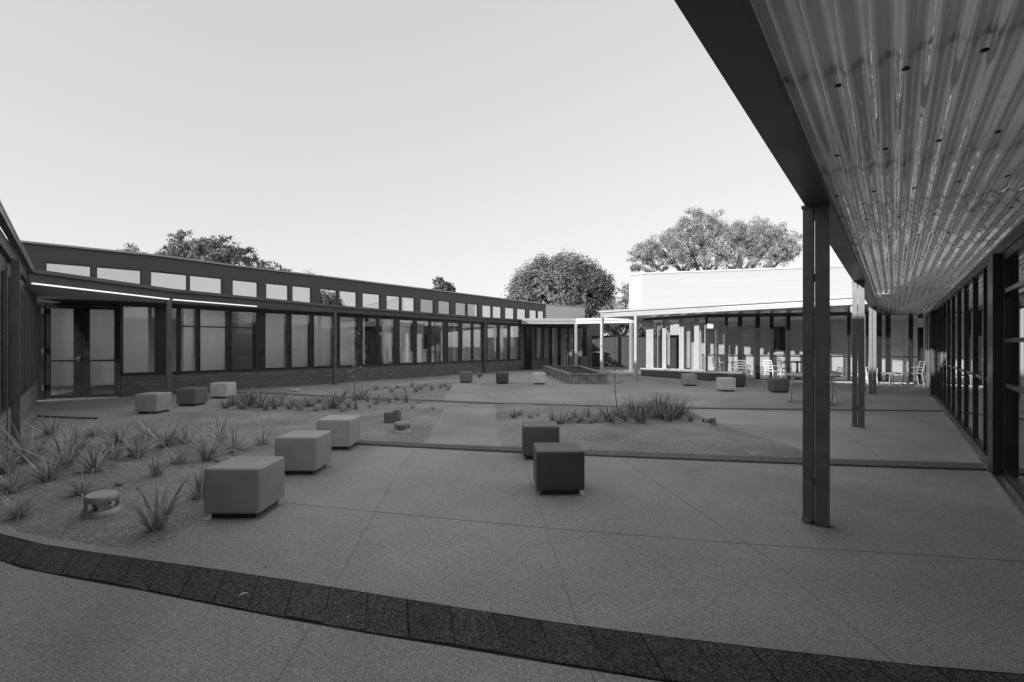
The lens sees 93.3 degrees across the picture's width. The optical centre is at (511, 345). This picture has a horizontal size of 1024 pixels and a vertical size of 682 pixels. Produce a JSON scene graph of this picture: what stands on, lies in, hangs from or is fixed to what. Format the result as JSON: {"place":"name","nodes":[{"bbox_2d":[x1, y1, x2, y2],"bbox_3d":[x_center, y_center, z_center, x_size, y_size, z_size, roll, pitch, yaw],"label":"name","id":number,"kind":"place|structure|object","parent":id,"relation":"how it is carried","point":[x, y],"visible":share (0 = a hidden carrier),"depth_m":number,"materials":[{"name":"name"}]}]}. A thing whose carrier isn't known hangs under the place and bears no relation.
{"place":"outdoors","nodes":[
{"label":"outdoors","id":0,"kind":"place"},
{"bbox_2d":[0,0,841,335],"label":"sky","id":1,"kind":"structure","parent":0,"point":[411,143],"materials":[{"name":"white"}]},
{"bbox_2d":[0,361,1023,681],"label":"paving","id":2,"kind":"structure","parent":0,"point":[942,607],"depth_m":3.22,"materials":[{"name":"concrete"}]},
{"bbox_2d":[0,201,39,454],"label":"school wing","id":3,"kind":"structure","parent":2,"relation":"on","point":[19,342],"depth_m":6.71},
{"bbox_2d":[1,269,2,409],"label":"window","id":4,"kind":"structure","parent":3,"relation":"in","point":[1,269],"depth_m":5.96,"materials":[{"name":"black glass"}]},
{"bbox_2d":[135,392,171,413],"bbox_3d":[-7.458,1.194,10.066,0.456,0.412,0.461,0,0,0],"label":"cube seat","id":5,"kind":"object","parent":2,"relation":"on","point":[153,402],"visible":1,"depth_m":9.85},
{"bbox_2d":[176,387,207,405],"bbox_3d":[-7.488,1.194,11.325,0.456,0.412,0.461,0,0,0],"label":"cube seat","id":6,"kind":"object","parent":2,"relation":"on","point":[191,396],"visible":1,"depth_m":11.11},
{"bbox_2d":[209,382,235,398],"bbox_3d":[-7.718,1.194,12.925,0.456,0.412,0.461,0,0,0],"label":"cube seat","id":7,"kind":"object","parent":2,"relation":"on","point":[218,390],"visible":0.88,"depth_m":12.70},
{"bbox_2d":[0,394,449,549],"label":"planting bed","id":8,"kind":"object","parent":2,"relation":"on","point":[51,520],"visible":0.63,"depth_m":5.60,"materials":[{"name":"gravel"}]},
{"bbox_2d":[0,437,54,473],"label":"strappy plant","id":9,"kind":"object","parent":8,"relation":"on","point":[11,460],"visible":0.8,"depth_m":5.15,"materials":[{"name":"grey plant"}]},
{"bbox_2d":[0,487,54,523],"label":"strappy plant","id":10,"kind":"object","parent":8,"relation":"in","point":[19,511],"visible":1,"depth_m":3.88,"materials":[{"name":"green plant"}]},
{"bbox_2d":[0,457,54,496],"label":"strappy plant","id":11,"kind":"object","parent":8,"relation":"in","point":[9,486],"visible":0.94,"depth_m":4.51,"materials":[{"name":"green plant"}]},
{"bbox_2d":[0,405,89,462],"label":"strappy plant","id":12,"kind":"object","parent":8,"relation":"in","point":[40,448],"visible":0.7,"depth_m":5.61,"materials":[{"name":"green plant"}]},
{"bbox_2d":[9,444,89,482],"bbox_3d":[-4.732,1.159,4.871,0.674,0.452,0.641,0,0,13],"label":"strappy plant","id":13,"kind":"object","parent":8,"relation":"on","point":[44,473],"visible":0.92,"depth_m":4.87,"materials":[{"name":"grey plant"}]},
{"bbox_2d":[24,414,74,435],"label":"strappy plant","id":14,"kind":"object","parent":8,"relation":"on","point":[48,429],"visible":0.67,"depth_m":7.25,"materials":[{"name":"grey plant"}]},
{"bbox_2d":[4,421,114,468],"bbox_3d":[-5.015,1.091,5.299,0.891,0.592,0.844,0,0,-28],"label":"strappy plant","id":15,"kind":"object","parent":8,"relation":"on","point":[68,446],"visible":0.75,"depth_m":5.31,"materials":[{"name":"grey plant"}]},
{"bbox_2d":[37,413,118,450],"bbox_3d":[-5.676,1.184,6.345,0.861,0.654,0.791,0,0,10],"label":"strappy plant","id":16,"kind":"object","parent":8,"relation":"in","point":[75,442],"visible":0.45,"depth_m":6.32,"materials":[{"name":"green plant"}]},
{"bbox_2d":[56,464,113,497],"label":"strappy plant","id":17,"kind":"object","parent":8,"relation":"in","point":[81,491],"visible":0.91,"depth_m":4.40,"materials":[{"name":"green plant"}]},
{"bbox_2d":[37,427,150,473],"bbox_3d":[-4.485,1.178,5.224,0.814,0.658,0.907,0,0,18],"label":"strappy plant","id":18,"kind":"object","parent":8,"relation":"in","point":[93,464],"visible":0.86,"depth_m":5.20,"materials":[{"name":"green plant"}]},
{"bbox_2d":[80,489,121,518],"bbox_3d":[-3.337,1.285,3.933,0.264,0.160,0.264,2,2,-17],"label":"garden light","id":19,"kind":"object","parent":8,"relation":"on","point":[101,503],"visible":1,"depth_m":3.87,"materials":[{"name":"metal"}]},
{"bbox_2d":[78,427,145,459],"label":"strappy plant","id":20,"kind":"object","parent":8,"relation":"on","point":[113,449],"visible":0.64,"depth_m":5.77,"materials":[{"name":"grey plant"}]},
{"bbox_2d":[84,414,147,442],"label":"strappy plant","id":21,"kind":"object","parent":8,"relation":"in","point":[115,437],"visible":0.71,"depth_m":6.81,"materials":[{"name":"grey plant"}]},
{"bbox_2d":[101,423,166,458],"bbox_3d":[-4.610,1.124,5.953,0.896,0.529,0.800,-4,-1,-5],"label":"strappy plant","id":22,"kind":"object","parent":8,"relation":"on","point":[139,448],"visible":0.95,"depth_m":5.84,"materials":[{"name":"grey plant"}]},
{"bbox_2d":[141,454,168,476],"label":"strappy plant","id":23,"kind":"object","parent":8,"relation":"on","point":[157,471],"visible":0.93,"depth_m":5.01,"materials":[{"name":"grey plant"}]},
{"bbox_2d":[125,475,194,531],"bbox_3d":[-2.641,1.195,3.615,0.488,0.379,0.556,5,5,-3],"label":"strappy plant","id":24,"kind":"object","parent":8,"relation":"on","point":[160,517],"visible":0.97,"depth_m":3.61,"materials":[{"name":"grey plant"}]},
{"bbox_2d":[128,413,208,447],"bbox_3d":[-4.694,1.120,6.441,0.821,0.529,0.765,0,0,15],"label":"strappy plant","id":25,"kind":"object","parent":8,"relation":"on","point":[169,442],"visible":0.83,"depth_m":6.46,"materials":[{"name":"grey plant"}]},
{"bbox_2d":[149,441,201,467],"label":"strappy plant","id":26,"kind":"object","parent":8,"relation":"in","point":[179,459],"visible":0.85,"depth_m":5.55,"materials":[{"name":"grey plant"}]},
{"bbox_2d":[176,464,206,499],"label":"strappy plant","id":27,"kind":"object","parent":8,"relation":"on","point":[198,488],"visible":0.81,"depth_m":4.27,"materials":[{"name":"grey plant"}]},
{"bbox_2d":[177,416,254,460],"bbox_3d":[-3.548,1.106,5.831,0.862,0.570,0.966,2,-5,-10],"label":"strappy plant","id":28,"kind":"object","parent":8,"relation":"on","point":[208,451],"visible":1,"depth_m":5.73,"materials":[{"name":"grey plant"}]},
{"bbox_2d":[190,416,242,441],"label":"strappy plant","id":29,"kind":"object","parent":8,"relation":"on","point":[219,429],"visible":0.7,"depth_m":6.78,"materials":[{"name":"grey plant"}]},
{"bbox_2d":[212,413,262,455],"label":"strappy plant","id":30,"kind":"object","parent":8,"relation":"in","point":[231,446],"visible":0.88,"depth_m":6.22,"materials":[{"name":"grey plant"}]},
{"bbox_2d":[244,422,280,446],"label":"strappy plant","id":31,"kind":"object","parent":8,"relation":"in","point":[261,441],"visible":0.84,"depth_m":6.57,"materials":[{"name":"grey plant"}]},
{"bbox_2d":[384,410,400,422],"bbox_3d":[-2.155,1.272,8.723,0.270,0.215,0.200,0,0,0],"label":"service box","id":32,"kind":"object","parent":8,"relation":"on","point":[393,416],"visible":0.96,"depth_m":8.62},
{"bbox_2d":[203,456,285,520],"bbox_3d":[-2.250,1.194,4.096,0.456,0.412,0.461,0,0,0],"label":"cube seat","id":33,"kind":"object","parent":2,"relation":"on","point":[244,488],"visible":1,"depth_m":3.88,"materials":[{"name":"concrete"}]},
{"bbox_2d":[7,239,598,400],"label":"school building","id":34,"kind":"structure","parent":2,"relation":"on","point":[116,323],"depth_m":16.25,"materials":[{"name":"brick"}]},
{"bbox_2d":[45,305,81,398],"bbox_3d":[-11.704,0.175,12.637,0.751,2.410,0.134,0,0,-19],"label":"door","id":35,"kind":"structure","parent":34,"relation":"in","point":[63,324],"depth_m":12.65,"materials":[{"name":"grey glass"}]},
{"bbox_2d":[45,262,91,276],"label":"clerestory window","id":36,"kind":"structure","parent":34,"relation":"in","point":[83,270],"depth_m":13.18,"materials":[{"name":"white glass"}]},
{"bbox_2d":[82,306,117,397],"bbox_3d":[-11.009,0.175,12.941,0.749,2.410,0.090,0,0,-23],"label":"door","id":37,"kind":"structure","parent":34,"relation":"in","point":[99,324],"depth_m":12.96,"materials":[{"name":"grey glass"}]},
{"bbox_2d":[96,266,141,283],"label":"clerestory window","id":38,"kind":"structure","parent":34,"relation":"in","point":[118,274],"depth_m":13.91,"materials":[{"name":"white glass"}]},
{"bbox_2d":[122,305,155,373],"bbox_3d":[-10.358,-0.158,13.422,0.756,1.885,0.197,0,0,-43],"label":"window","id":39,"kind":"structure","parent":34,"relation":"in","point":[134,317],"depth_m":13.44,"materials":[{"name":"grey glass"}]},
{"bbox_2d":[150,271,187,289],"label":"clerestory window","id":40,"kind":"structure","parent":34,"relation":"in","point":[160,279],"depth_m":14.76,"materials":[{"name":"white glass"}]},
{"bbox_2d":[165,307,177,372],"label":"window","id":41,"kind":"structure","parent":34,"relation":"in","point":[176,371],"depth_m":13.93,"materials":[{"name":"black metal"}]},
{"bbox_2d":[179,307,196,372],"bbox_3d":[-9.551,-0.158,14.216,0.197,1.885,0.453,0,0,37],"label":"window","id":42,"kind":"structure","parent":34,"relation":"in","point":[187,325],"depth_m":14.30,"materials":[{"name":"grey glass"}]},
{"bbox_2d":[189,275,221,293],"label":"clerestory window","id":43,"kind":"structure","parent":34,"relation":"in","point":[196,283],"depth_m":15.57,"materials":[{"name":"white glass"}]},
{"bbox_2d":[199,308,228,371],"bbox_3d":[-9.134,-0.158,14.766,0.197,1.885,0.823,0,0,37],"label":"window","id":44,"kind":"structure","parent":34,"relation":"in","point":[212,327],"depth_m":14.83,"materials":[{"name":"grey glass"}]},
{"bbox_2d":[230,310,256,370],"bbox_3d":[-8.553,-0.158,15.414,0.050,1.885,0.817,0,0,37],"label":"window","id":45,"kind":"structure","parent":34,"relation":"in","point":[255,312],"depth_m":15.41,"materials":[{"name":"black glass"}]},
{"bbox_2d":[232,279,257,296],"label":"clerestory window","id":46,"kind":"structure","parent":34,"relation":"in","point":[239,287],"depth_m":16.57,"materials":[{"name":"white glass"}]},
{"bbox_2d":[264,312,287,368],"bbox_3d":[-7.971,-0.158,16.262,0.197,1.885,0.780,0,0,40],"label":"window","id":47,"kind":"structure","parent":34,"relation":"in","point":[273,322],"depth_m":16.33,"materials":[{"name":"grey glass"}]},
{"bbox_2d":[266,283,288,299],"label":"clerestory window","id":48,"kind":"structure","parent":34,"relation":"in","point":[273,291],"depth_m":17.46,"materials":[{"name":"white glass"}]},
{"bbox_2d":[291,313,310,367],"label":"window","id":49,"kind":"structure","parent":34,"relation":"in","point":[299,322],"depth_m":17.03,"materials":[{"name":"grey glass"}]},
{"bbox_2d":[292,285,310,302],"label":"clerestory window","id":50,"kind":"structure","parent":34,"relation":"in","point":[299,293],"depth_m":18.16,"materials":[{"name":"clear glass"}]},
{"bbox_2d":[313,314,332,366],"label":"window","id":51,"kind":"structure","parent":34,"relation":"in","point":[321,323],"depth_m":17.63,"materials":[{"name":"grey glass"}]},
{"bbox_2d":[320,288,336,304],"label":"clerestory window","id":52,"kind":"structure","parent":34,"relation":"in","point":[327,296],"depth_m":19.04,"materials":[{"name":"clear glass"}]},
{"bbox_2d":[339,290,356,306],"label":"clerestory window","id":53,"kind":"structure","parent":34,"relation":"in","point":[346,298],"depth_m":19.73,"materials":[{"name":"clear glass"}]},
{"bbox_2d":[339,316,357,365],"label":"window","id":54,"kind":"structure","parent":34,"relation":"in","point":[346,323],"depth_m":18.46,"materials":[{"name":"grey glass"}]},
{"bbox_2d":[362,317,376,365],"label":"window","id":55,"kind":"structure","parent":34,"relation":"in","point":[363,318],"depth_m":19.04,"materials":[{"name":"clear glass"}]},
{"bbox_2d":[362,292,379,308],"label":"clerestory window","id":56,"kind":"structure","parent":34,"relation":"in","point":[369,300],"depth_m":20.63,"materials":[{"name":"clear glass"}]},
{"bbox_2d":[379,318,394,364],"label":"window","id":57,"kind":"structure","parent":34,"relation":"in","point":[386,321],"depth_m":19.95,"materials":[{"name":"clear glass"}]},
{"bbox_2d":[386,295,399,309],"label":"clerestory window","id":58,"kind":"structure","parent":34,"relation":"in","point":[392,302],"depth_m":21.55,"materials":[{"name":"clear glass"}]},
{"bbox_2d":[399,319,413,363],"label":"window","id":59,"kind":"structure","parent":34,"relation":"in","point":[404,324],"depth_m":20.67,"materials":[{"name":"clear glass"}]},
{"bbox_2d":[416,320,429,363],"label":"window","id":60,"kind":"structure","parent":34,"relation":"in","point":[422,326],"depth_m":21.29,"materials":[{"name":"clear glass"}]},
{"bbox_2d":[431,321,443,362],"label":"window","id":61,"kind":"structure","parent":34,"relation":"in","point":[437,327],"depth_m":22.02,"materials":[{"name":"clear glass"}]},
{"bbox_2d":[447,322,459,361],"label":"window","id":62,"kind":"structure","parent":34,"relation":"in","point":[453,328],"depth_m":22.86,"materials":[{"name":"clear glass"}]},
{"bbox_2d":[462,323,471,361],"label":"window","id":63,"kind":"structure","parent":34,"relation":"in","point":[466,327],"depth_m":23.59,"materials":[{"name":"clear glass"}]},
{"bbox_2d":[473,323,482,360],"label":"window","id":64,"kind":"structure","parent":34,"relation":"in","point":[477,328],"depth_m":24.25,"materials":[{"name":"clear glass"}]},
{"bbox_2d":[487,324,497,360],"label":"window","id":65,"kind":"structure","parent":34,"relation":"in","point":[492,329],"depth_m":25.21,"materials":[{"name":"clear glass"}]},
{"bbox_2d":[499,325,507,359],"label":"window","id":66,"kind":"structure","parent":34,"relation":"in","point":[503,329],"depth_m":25.92,"materials":[{"name":"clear glass"}]},
{"bbox_2d":[510,325,519,359],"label":"window","id":67,"kind":"structure","parent":34,"relation":"in","point":[514,329],"depth_m":26.63,"materials":[{"name":"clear glass"}]},
{"bbox_2d":[535,327,542,358],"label":"window","id":68,"kind":"structure","parent":34,"relation":"in","point":[536,328],"depth_m":28.55,"materials":[{"name":"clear glass"}]},
{"bbox_2d":[543,327,549,358],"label":"window","id":69,"kind":"structure","parent":34,"relation":"in","point":[545,329],"depth_m":28.80,"materials":[{"name":"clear glass"}]},
{"bbox_2d":[275,430,331,475],"bbox_3d":[-2.328,1.194,5.415,0.456,0.412,0.461,0,0,0],"label":"cube seat","id":70,"kind":"object","parent":2,"relation":"on","point":[305,452],"visible":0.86,"depth_m":5.20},
{"bbox_2d":[317,415,359,450],"bbox_3d":[-2.376,1.194,6.655,0.456,0.412,0.461,0,0,0],"label":"cube seat","id":71,"kind":"object","parent":2,"relation":"on","point":[345,432],"visible":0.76,"depth_m":6.43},
{"bbox_2d":[329,382,454,399],"bbox_3d":[-3.512,1.383,15.356,3.573,0.058,6.105,0,0,0],"label":"planting bed","id":72,"kind":"object","parent":2,"relation":"on","point":[427,393],"visible":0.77,"depth_m":14.12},
{"bbox_2d":[0,533,1023,681],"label":"paver bedding","id":73,"kind":"object","parent":2,"relation":"on","point":[408,634],"visible":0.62,"depth_m":2.40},
{"bbox_2d":[0,534,1023,681],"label":"paver band","id":74,"kind":"object","parent":73,"relation":"on","point":[677,659],"visible":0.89,"depth_m":2.36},
{"bbox_2d":[522,421,558,459],"bbox_3d":[0.357,1.194,6.115,0.456,0.412,0.461,0,0,0],"label":"cube seat","id":75,"kind":"object","parent":2,"relation":"on","point":[533,432],"visible":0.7,"depth_m":5.89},
{"bbox_2d":[533,442,585,496],"bbox_3d":[0.449,1.194,4.716,0.456,0.412,0.461,0,0,-2],"label":"cube seat","id":76,"kind":"object","parent":2,"relation":"on","point":[558,468],"visible":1,"depth_m":4.50,"materials":[{"name":"concrete"}]},
{"bbox_2d":[208,392,942,411],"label":"kerb","id":77,"kind":"structure","parent":2,"relation":"on","point":[613,405],"depth_m":11.12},
{"bbox_2d":[543,365,608,383],"bbox_3d":[2.534,1.210,21.026,1.952,0.380,7.274,0,0,0],"label":"planter box","id":78,"kind":"object","parent":2,"relation":"on","point":[574,374],"visible":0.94,"depth_m":18.35,"materials":[{"name":"concrete"}]},
{"bbox_2d":[521,318,660,372],"bbox_3d":[4.246,-0.040,26.217,5.789,2.880,7.955,0,0,-36],"label":"link canopy","id":79,"kind":"object","parent":2,"relation":"on","point":[575,321],"visible":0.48,"depth_m":26.07,"materials":[{"name":"metal"}]},
{"bbox_2d":[592,335,678,368],"bbox_3d":[7.757,0.400,28.760,5.946,2.000,0.379,0,0,20],"label":"paling fence","id":80,"kind":"object","parent":2,"relation":"on","point":[621,357],"visible":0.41,"depth_m":28.91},
{"bbox_2d":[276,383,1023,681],"bbox_3d":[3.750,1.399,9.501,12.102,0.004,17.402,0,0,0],"label":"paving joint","id":81,"kind":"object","parent":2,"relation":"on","point":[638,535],"visible":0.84,"depth_m":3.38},
{"bbox_2d":[493,404,830,458],"bbox_3d":[1.749,1.366,8.710,4.520,0.093,5.677,0,0,0],"label":"planting bed","id":82,"kind":"object","parent":2,"relation":"on","point":[683,435],"visible":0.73,"depth_m":7.32,"materials":[{"name":"gravel"}]},
{"bbox_2d":[356,440,985,470],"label":"kerb","id":83,"kind":"structure","parent":2,"relation":"on","point":[850,462],"depth_m":5.94,"materials":[{"name":"concrete"}]},
{"bbox_2d":[681,373,696,385],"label":"cube seat","id":84,"kind":"object","parent":2,"relation":"on","point":[688,379],"visible":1,"depth_m":16.64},
{"bbox_2d":[626,205,802,271],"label":"gum tree","id":85,"kind":"object","parent":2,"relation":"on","point":[769,238],"visible":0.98,"depth_m":40.35,"materials":[{"name":"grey plant"}]},
{"bbox_2d":[716,377,735,391],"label":"cube seat","id":86,"kind":"object","parent":2,"relation":"on","point":[725,384],"visible":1,"depth_m":14.64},
{"bbox_2d":[599,265,924,391],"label":"classroom building","id":87,"kind":"structure","parent":2,"relation":"on","point":[753,317],"depth_m":21.27,"materials":[{"name":"paint"}]},
{"bbox_2d":[652,319,669,368],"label":"window","id":88,"kind":"structure","parent":87,"relation":"in","point":[668,322],"depth_m":21.94,"materials":[{"name":"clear glass"}]},
{"bbox_2d":[665,319,689,369],"bbox_3d":[7.360,-0.055,21.263,0.937,2.190,0.763,0,0,-33],"label":"window","id":89,"kind":"structure","parent":87,"relation":"in","point":[688,321],"depth_m":21.36,"materials":[{"name":"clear glass"}]},
{"bbox_2d":[683,318,700,369],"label":"window","id":90,"kind":"structure","parent":87,"relation":"in","point":[683,318],"depth_m":20.54,"materials":[{"name":"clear glass"}]},
{"bbox_2d":[698,317,718,370],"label":"window","id":91,"kind":"structure","parent":87,"relation":"in","point":[716,319],"depth_m":20.20,"materials":[{"name":"grey glass"}]},
{"bbox_2d":[881,314,886,381],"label":"window","id":92,"kind":"structure","parent":87,"relation":"in","point":[885,356],"depth_m":17.90,"materials":[{"name":"grey glass"}]},
{"bbox_2d":[890,314,909,381],"bbox_3d":[14.255,0.095,17.785,0.627,2.490,0.050,0,0,15],"label":"window","id":93,"kind":"structure","parent":87,"relation":"in","point":[908,356],"depth_m":17.73,"materials":[{"name":"grey glass"}]},
{"bbox_2d":[768,378,788,392],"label":"cube seat","id":94,"kind":"object","parent":2,"relation":"on","point":[778,385],"visible":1,"depth_m":14.25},
{"bbox_2d":[787,373,840,405],"bbox_3d":[7.320,1.049,11.750,1.120,0.699,1.120,0,0,0],"label":"round table","id":95,"kind":"object","parent":2,"relation":"on","point":[793,375],"visible":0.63,"depth_m":11.76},
{"bbox_2d":[674,0,1023,527],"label":"corrugated canopy","id":96,"kind":"object","parent":2,"relation":"on","point":[891,132],"visible":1,"depth_m":2.62,"materials":[{"name":"metal"}]},
{"bbox_2d":[924,220,1023,520],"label":"school wing","id":97,"kind":"structure","parent":2,"relation":"on","point":[974,350],"depth_m":5.28,"materials":[{"name":"glass"}]},
{"bbox_2d":[941,305,942,400],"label":"window","id":98,"kind":"structure","parent":97,"relation":"in","point":[941,305],"depth_m":11.51,"materials":[{"name":"black glass"}]},
{"bbox_2d":[944,301,946,405],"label":"window","id":99,"kind":"structure","parent":97,"relation":"in","point":[945,304],"depth_m":10.84,"materials":[{"name":"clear glass"}]},
{"bbox_2d":[948,298,950,410],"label":"window","id":100,"kind":"structure","parent":97,"relation":"in","point":[949,301],"depth_m":10.06,"materials":[{"name":"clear glass"}]},
{"bbox_2d":[953,293,956,416],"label":"window","id":101,"kind":"structure","parent":97,"relation":"in","point":[955,295],"depth_m":9.08,"materials":[{"name":"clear glass"}]},
{"bbox_2d":[959,287,963,425],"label":"window","id":102,"kind":"structure","parent":97,"relation":"in","point":[961,292],"depth_m":8.27,"materials":[{"name":"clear glass"}]},
{"bbox_2d":[966,280,971,434],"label":"window","id":103,"kind":"structure","parent":97,"relation":"in","point":[968,286],"depth_m":7.39,"materials":[{"name":"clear glass"}]},
{"bbox_2d":[975,271,982,446],"bbox_3d":[6.255,0.177,6.450,0.030,2.275,0.943,0,0,38],"label":"window","id":104,"kind":"structure","parent":97,"relation":"in","point":[979,278],"depth_m":6.53,"materials":[{"name":"black glass"}]},
{"bbox_2d":[985,268,986,451],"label":"window","id":105,"kind":"structure","parent":97,"relation":"in","point":[985,268],"depth_m":6.01,"materials":[{"name":"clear glass"}]},
{"bbox_2d":[1003,235,1023,496],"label":"window","id":106,"kind":"structure","parent":97,"relation":"in","point":[1013,256],"depth_m":4.63,"materials":[{"name":"black glass"}]},
{"bbox_2d":[567,349,581,360],"bbox_3d":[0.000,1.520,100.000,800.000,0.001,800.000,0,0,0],"label":"ground","id":107,"kind":"structure","parent":0,"point":[579,353],"depth_m":90.74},
{"bbox_2d":[154,229,265,267],"bbox_3d":[-21.353,-3.419,33.853,6.846,9.662,5.589,0,0,-36],"label":"leafy tree","id":108,"kind":"object","parent":107,"relation":"on","point":[224,253],"visible":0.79,"depth_m":33.52,"materials":[{"name":"grey plant"}]},
{"bbox_2d":[432,276,455,291],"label":"distant tree","id":109,"kind":"object","parent":107,"relation":"on","point":[442,284],"visible":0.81,"depth_m":61.54,"materials":[{"name":"grey plant"}]},
{"bbox_2d":[501,248,618,353],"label":"dome tree","id":110,"kind":"object","parent":107,"relation":"on","point":[556,280],"visible":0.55,"depth_m":42.91,"materials":[{"name":"grey plant"}]},
{"bbox_2d":[592,282,628,334],"bbox_3d":[8.271,-1.784,37.962,3.739,6.411,2.971,0,0,30],"label":"light tree","id":111,"kind":"object","parent":107,"relation":"on","point":[625,301],"visible":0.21,"depth_m":37.84,"materials":[{"name":"grey plant"}]},
{"bbox_2d":[604,308,673,334],"bbox_3d":[9.264,-0.696,36.041,5.514,4.229,3.834,0,0,0],"label":"dark tree","id":112,"kind":"object","parent":107,"relation":"on","point":[623,330],"visible":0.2,"depth_m":35.26,"materials":[{"name":"grey plant"}]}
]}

